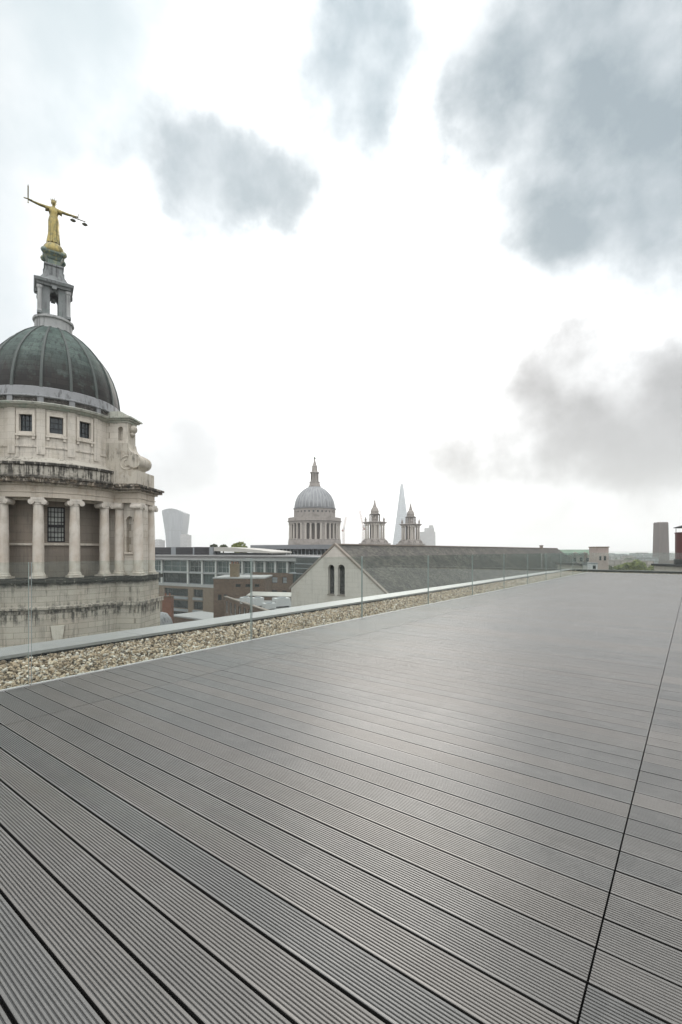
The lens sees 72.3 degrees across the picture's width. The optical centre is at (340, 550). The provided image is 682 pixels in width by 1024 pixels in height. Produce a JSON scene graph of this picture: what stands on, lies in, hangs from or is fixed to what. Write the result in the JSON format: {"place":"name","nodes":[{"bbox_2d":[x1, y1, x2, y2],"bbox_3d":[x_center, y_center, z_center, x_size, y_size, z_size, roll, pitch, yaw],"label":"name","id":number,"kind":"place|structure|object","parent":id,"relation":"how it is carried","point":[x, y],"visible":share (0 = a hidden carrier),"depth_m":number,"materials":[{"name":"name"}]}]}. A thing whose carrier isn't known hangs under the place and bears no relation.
{"place":"outdoors","nodes":[
{"label":"outdoors","id":0,"kind":"place"},
{"bbox_2d":[0,241,163,647],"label":"domed tower","id":1,"kind":"structure","parent":0,"point":[79,492],"depth_m":35.75,"materials":[{"name":"stone"}]},
{"bbox_2d":[14,410,35,438],"bbox_3d":[-23.376,-9.360,34.546,1.332,2.120,0.787,0,0,-34],"label":"window","id":2,"kind":"structure","parent":1,"relation":"in","point":[27,421],"depth_m":34.59,"materials":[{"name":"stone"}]},
{"bbox_2d":[24,185,87,245],"bbox_3d":[-24.150,-28.079,39.624,4.629,4.198,0.873,0,0,-34],"label":"statue","id":3,"kind":"object","parent":1,"relation":"on","point":[53,235],"visible":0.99,"depth_m":39.27,"materials":[{"name":"gold metal"}]},
{"bbox_2d":[47,507,64,541],"bbox_3d":[-21.820,-2.005,35.739,1.148,2.690,0.109,0,0,-34],"label":"window","id":4,"kind":"structure","parent":1,"relation":"in","point":[55,515],"depth_m":35.75,"materials":[{"name":"grey glass"}]},
{"bbox_2d":[46,412,66,441],"bbox_3d":[-21.569,-9.360,35.356,1.381,2.120,0.392,0,0,-34],"label":"window","id":5,"kind":"structure","parent":1,"relation":"in","point":[56,427],"depth_m":35.42,"materials":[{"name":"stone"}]},
{"bbox_2d":[76,417,94,446],"bbox_3d":[-20.125,-9.360,36.708,1.332,2.120,0.787,0,0,-34],"label":"window","id":6,"kind":"structure","parent":1,"relation":"in","point":[82,428],"depth_m":36.79,"materials":[{"name":"stone"}]},
{"bbox_2d":[155,539,164,546],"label":"office tower","id":7,"kind":"structure","parent":0,"point":[159,543],"depth_m":1252.69,"materials":[{"name":"concrete"}]},
{"bbox_2d":[180,534,190,546],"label":"office tower","id":8,"kind":"structure","parent":0,"point":[185,540],"depth_m":1300.00,"materials":[{"name":"concrete"}]},
{"bbox_2d":[0,591,465,689],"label":"gravel","id":9,"kind":"structure","parent":0,"point":[50,666],"depth_m":5.86,"materials":[{"name":"beige gravel"}]},
{"bbox_2d":[155,547,321,613],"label":"office block","id":10,"kind":"structure","parent":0,"point":[186,580],"depth_m":129.38,"materials":[{"name":"grey concrete"}]},
{"bbox_2d":[155,560,160,570],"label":"window","id":11,"kind":"structure","parent":10,"relation":"in","point":[157,562],"depth_m":139.01,"materials":[{"name":"grey glass"}]},
{"bbox_2d":[164,560,186,571],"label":"window","id":12,"kind":"structure","parent":10,"relation":"in","point":[169,565],"depth_m":135.42,"materials":[{"name":"grey glass"}]},
{"bbox_2d":[164,573,186,582],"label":"window","id":13,"kind":"structure","parent":10,"relation":"in","point":[168,577],"depth_m":135.27,"materials":[{"name":"grey glass"}]},
{"bbox_2d":[165,588,187,595],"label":"window","id":14,"kind":"structure","parent":10,"relation":"in","point":[174,591],"depth_m":134.71,"materials":[{"name":"grey glass"}]},
{"bbox_2d":[174,600,187,608],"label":"window","id":15,"kind":"structure","parent":10,"relation":"in","point":[177,603],"depth_m":133.98,"materials":[{"name":"grey glass"}]},
{"bbox_2d":[190,561,200,571],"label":"window","id":16,"kind":"structure","parent":10,"relation":"in","point":[195,566],"depth_m":131.51,"materials":[{"name":"grey glass"}]},
{"bbox_2d":[190,574,200,583],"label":"window","id":17,"kind":"structure","parent":10,"relation":"in","point":[194,578],"depth_m":131.51,"materials":[{"name":"grey glass"}]},
{"bbox_2d":[194,589,202,596],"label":"window","id":18,"kind":"structure","parent":10,"relation":"in","point":[197,593],"depth_m":130.59,"materials":[{"name":"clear glass"}]},
{"bbox_2d":[194,601,202,609],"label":"window","id":19,"kind":"structure","parent":10,"relation":"in","point":[197,605],"depth_m":130.59,"materials":[{"name":"grey glass"}]},
{"bbox_2d":[204,561,214,572],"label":"window","id":20,"kind":"structure","parent":10,"relation":"in","point":[209,566],"depth_m":128.88,"materials":[{"name":"clear glass"}]},
{"bbox_2d":[204,574,214,583],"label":"window","id":21,"kind":"structure","parent":10,"relation":"in","point":[208,578],"depth_m":129.06,"materials":[{"name":"clear glass"}]},
{"bbox_2d":[218,561,228,572],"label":"window","id":22,"kind":"structure","parent":10,"relation":"in","point":[223,566],"depth_m":126.38,"materials":[{"name":"clear glass"}]},
{"bbox_2d":[245,562,252,573],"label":"window","id":23,"kind":"structure","parent":10,"relation":"in","point":[247,564],"depth_m":122.20,"materials":[{"name":"clear glass"}]},
{"bbox_2d":[257,562,262,571],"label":"window","id":24,"kind":"structure","parent":10,"relation":"in","point":[259,564],"depth_m":120.26,"materials":[{"name":"clear glass"}]},
{"bbox_2d":[267,562,273,572],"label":"window","id":25,"kind":"structure","parent":10,"relation":"in","point":[270,565],"depth_m":118.61,"materials":[{"name":"clear glass"}]},
{"bbox_2d":[278,562,285,572],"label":"window","id":26,"kind":"structure","parent":10,"relation":"in","point":[281,565],"depth_m":116.84,"materials":[{"name":"clear glass"}]},
{"bbox_2d":[290,562,295,571],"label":"window","id":27,"kind":"structure","parent":10,"relation":"in","point":[292,566],"depth_m":115.20,"materials":[{"name":"clear glass"}]},
{"bbox_2d":[213,561,272,617],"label":"brick block","id":28,"kind":"structure","parent":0,"point":[235,584],"depth_m":79.00,"materials":[{"name":"brick"}]},
{"bbox_2d":[224,596,290,615],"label":"roof","id":29,"kind":"structure","parent":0,"point":[233,606],"depth_m":70.51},
{"bbox_2d":[240,596,249,603],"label":"roof plant","id":30,"kind":"object","parent":29,"relation":"on","point":[245,599],"visible":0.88,"depth_m":68.53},
{"bbox_2d":[252,597,263,606],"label":"roof plant","id":31,"kind":"object","parent":29,"relation":"on","point":[257,601],"visible":0.81,"depth_m":65.96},
{"bbox_2d":[246,591,290,599],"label":"rooflight","id":32,"kind":"object","parent":29,"relation":"on","point":[267,595],"visible":0.43,"depth_m":75.67,"materials":[{"name":"white metal"}]},
{"bbox_2d":[262,602,275,609],"bbox_3d":[-9.732,7.450,63.000,1.600,1.000,1.200,0,0,-28],"label":"roof plant","id":33,"kind":"object","parent":29,"relation":"on","point":[268,605],"visible":0.85,"depth_m":62.53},
{"bbox_2d":[272,597,290,607],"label":"roof plant","id":34,"kind":"object","parent":29,"relation":"on","point":[282,601],"visible":0.89,"depth_m":65.34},
{"bbox_2d":[250,545,331,554],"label":"glass building","id":35,"kind":"structure","parent":0,"point":[308,549],"depth_m":158.55,"materials":[{"name":"glass"}]},
{"bbox_2d":[0,0,681,550],"label":"sky","id":36,"kind":"structure","parent":0,"point":[433,248],"materials":[{"name":"white"}]},
{"bbox_2d":[287,453,424,544],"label":"cathedral","id":37,"kind":"structure","parent":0,"point":[314,520],"depth_m":353.07,"materials":[{"name":"stone"}]},
{"bbox_2d":[393,483,406,544],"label":"spire tower","id":38,"kind":"structure","parent":0,"point":[401,512],"depth_m":1831.13,"materials":[{"name":"grey glass"}]},
{"bbox_2d":[420,523,434,545],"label":"hospital tower","id":39,"kind":"structure","parent":0,"point":[427,536],"depth_m":1700.00,"materials":[{"name":"concrete"}]},
{"bbox_2d":[289,543,582,606],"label":"gabled hall","id":40,"kind":"structure","parent":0,"point":[332,573],"depth_m":50.49,"materials":[{"name":"grey stone"}]},
{"bbox_2d":[327,565,334,595],"bbox_3d":[-0.877,2.861,45.880,0.915,3.017,0.430,0,0,37],"label":"arched window","id":41,"kind":"structure","parent":40,"relation":"in","point":[331,567],"depth_m":46.12,"materials":[{"name":"black glass"}]},
{"bbox_2d":[337,565,344,595],"bbox_3d":[0.113,2.848,45.130,0.969,3.045,0.430,0,0,37],"label":"arched window","id":42,"kind":"structure","parent":40,"relation":"in","point":[342,569],"depth_m":45.37,"materials":[{"name":"black glass"}]},
{"bbox_2d":[221,551,674,553],"bbox_3d":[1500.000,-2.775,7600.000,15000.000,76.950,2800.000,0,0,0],"label":"hills","id":43,"kind":"structure","parent":0,"point":[625,552],"depth_m":6675.95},
{"bbox_2d":[440,570,681,595],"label":"gravel","id":44,"kind":"structure","parent":0,"point":[483,588],"depth_m":16.34,"materials":[{"name":"beige gravel"}]},
{"bbox_2d":[560,550,588,568],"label":"green roofed building","id":45,"kind":"structure","parent":0,"point":[579,556],"depth_m":174.97,"materials":[{"name":"stone"}]},
{"bbox_2d":[588,547,608,569],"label":"stair tower","id":46,"kind":"structure","parent":0,"point":[599,556],"depth_m":160.00,"materials":[{"name":"stone"}]},
{"bbox_2d":[609,555,620,559],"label":"building","id":47,"kind":"structure","parent":0,"point":[612,557],"depth_m":700.00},
{"bbox_2d":[621,556,636,559],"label":"building","id":48,"kind":"structure","parent":0,"point":[624,557],"depth_m":764.61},
{"bbox_2d":[609,560,653,566],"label":"building","id":49,"kind":"structure","parent":0,"point":[612,563],"depth_m":430.00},
{"bbox_2d":[629,553,652,556],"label":"building","id":50,"kind":"structure","parent":0,"point":[642,554],"depth_m":900.00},
{"bbox_2d":[634,557,658,563],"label":"building","id":51,"kind":"structure","parent":0,"point":[656,560],"depth_m":562.18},
{"bbox_2d":[669,553,674,559],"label":"building","id":52,"kind":"structure","parent":0,"point":[671,556],"depth_m":1050.00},
{"label":"ground","id":53,"kind":"structure","parent":0,"visible":0},
{"bbox_2d":[160,612,172,624],"bbox_3d":[-23.817,21.664,62.000,3.300,27.072,3.300,0,0,0],"label":"lead cupola","id":54,"kind":"object","parent":53,"relation":"on","point":[165,619],"visible":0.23,"depth_m":61.31,"materials":[{"name":"grey metal"}]},
{"bbox_2d":[162,593,174,623],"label":"brick stack","id":55,"kind":"object","parent":53,"relation":"on","point":[168,604],"visible":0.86,"depth_m":89.30,"materials":[{"name":"brown brick"}]},
{"bbox_2d":[162,508,189,546],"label":"curved tower","id":56,"kind":"structure","parent":53,"relation":"on","point":[176,523],"depth_m":1348.03,"materials":[{"name":"grey glass"}]},
{"bbox_2d":[174,611,212,622],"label":"rooftop","id":57,"kind":"object","parent":53,"relation":"on","point":[190,616],"visible":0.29,"depth_m":94.96,"materials":[{"name":"grey concrete"}]},
{"bbox_2d":[231,542,247,552],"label":"tree","id":58,"kind":"object","parent":53,"relation":"on","point":[240,544],"visible":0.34,"depth_m":175.06,"materials":[{"name":"green plant"}]},
{"bbox_2d":[289,556,320,582],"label":"glass annexe","id":59,"kind":"structure","parent":53,"relation":"on","point":[303,564],"depth_m":102.47,"materials":[{"name":"glass"}]},
{"bbox_2d":[582,562,597,568],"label":"white penthouse","id":60,"kind":"object","parent":53,"relation":"on","point":[588,565],"visible":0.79,"depth_m":136.09,"materials":[{"name":"white paint"}]},
{"bbox_2d":[613,563,623,569],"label":"tree","id":61,"kind":"object","parent":53,"relation":"on","point":[617,567],"visible":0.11,"depth_m":214.96,"materials":[{"name":"green plant"}]},
{"bbox_2d":[621,559,648,570],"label":"tree","id":62,"kind":"object","parent":53,"relation":"on","point":[635,564],"visible":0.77,"depth_m":202.89,"materials":[{"name":"green plant"}]},
{"bbox_2d":[647,565,653,570],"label":"tree","id":63,"kind":"object","parent":53,"relation":"on","point":[650,567],"visible":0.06,"depth_m":219.45,"materials":[{"name":"green plant"}]},
{"bbox_2d":[652,522,669,563],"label":"tower block","id":64,"kind":"structure","parent":53,"relation":"on","point":[661,541],"depth_m":640.55,"materials":[{"name":"grey concrete"}]},
{"bbox_2d":[651,564,681,570],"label":"plant room","id":65,"kind":"object","parent":53,"relation":"on","point":[667,567],"visible":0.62,"depth_m":46.97,"materials":[{"name":"stone"}]},
{"bbox_2d":[674,525,681,564],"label":"red flue","id":66,"kind":"object","parent":65,"relation":"on","point":[678,549],"visible":1,"depth_m":45.80,"materials":[{"name":"paint"}]},
{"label":"roof slab","id":67,"kind":"structure","parent":53,"relation":"on","visible":0},
{"bbox_2d":[0,569,574,673],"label":"parapet","id":68,"kind":"structure","parent":67,"relation":"on","point":[44,648],"depth_m":6.71,"materials":[{"name":"metal"}]},
{"bbox_2d":[0,599,681,1023],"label":"deck joists","id":69,"kind":"object","parent":67,"relation":"on","point":[600,931],"depth_m":1.54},
{"bbox_2d":[0,572,681,1023],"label":"decking","id":70,"kind":"object","parent":69,"relation":"on","point":[420,814],"visible":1,"depth_m":2.05,"materials":[{"name":"grey wood"}]},
{"bbox_2d":[574,569,681,573],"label":"parapet","id":71,"kind":"structure","parent":67,"relation":"on","point":[631,571],"depth_m":25.68,"materials":[{"name":"metal"}]},
{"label":"gravel bed","id":72,"kind":"structure","parent":67,"relation":"on","visible":0},
{"bbox_2d":[0,562,29,691],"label":"glass balustrade","id":73,"kind":"object","parent":72,"relation":"on","point":[16,687],"visible":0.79,"depth_m":4.18,"materials":[{"name":"clear glass"}]},
{"bbox_2d":[30,558,251,685],"bbox_3d":[-1.999,0.680,5.231,0.030,1.160,2.612,0,0,37],"label":"glass balustrade","id":74,"kind":"object","parent":72,"relation":"on","point":[41,682],"visible":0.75,"depth_m":4.81,"materials":[{"name":"clear glass"}]},
{"bbox_2d":[251,556,361,639],"bbox_3d":[-0.417,0.680,7.325,0.030,1.160,2.612,0,0,37],"label":"glass balustrade","id":75,"kind":"object","parent":72,"relation":"on","point":[306,628],"visible":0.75,"depth_m":6.92,"materials":[{"name":"clear glass"}]},
{"bbox_2d":[362,555,428,617],"bbox_3d":[1.164,0.680,9.419,0.030,1.160,2.612,0,0,37],"label":"glass balustrade","id":76,"kind":"object","parent":72,"relation":"on","point":[362,597],"visible":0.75,"depth_m":8.37,"materials":[{"name":"clear glass"}]},
{"bbox_2d":[428,555,472,603],"bbox_3d":[2.746,0.680,11.514,0.030,1.160,2.612,0,0,37],"label":"glass balustrade","id":77,"kind":"object","parent":72,"relation":"on","point":[451,599],"visible":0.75,"depth_m":11.07,"materials":[{"name":"clear glass"}]},
{"bbox_2d":[506,554,527,588],"bbox_3d":[5.909,0.680,15.702,0.030,1.160,2.612,0,0,37],"label":"glass balustrade","id":78,"kind":"object","parent":72,"relation":"on","point":[527,573],"visible":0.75,"depth_m":16.74,"materials":[{"name":"clear glass"}]}
]}

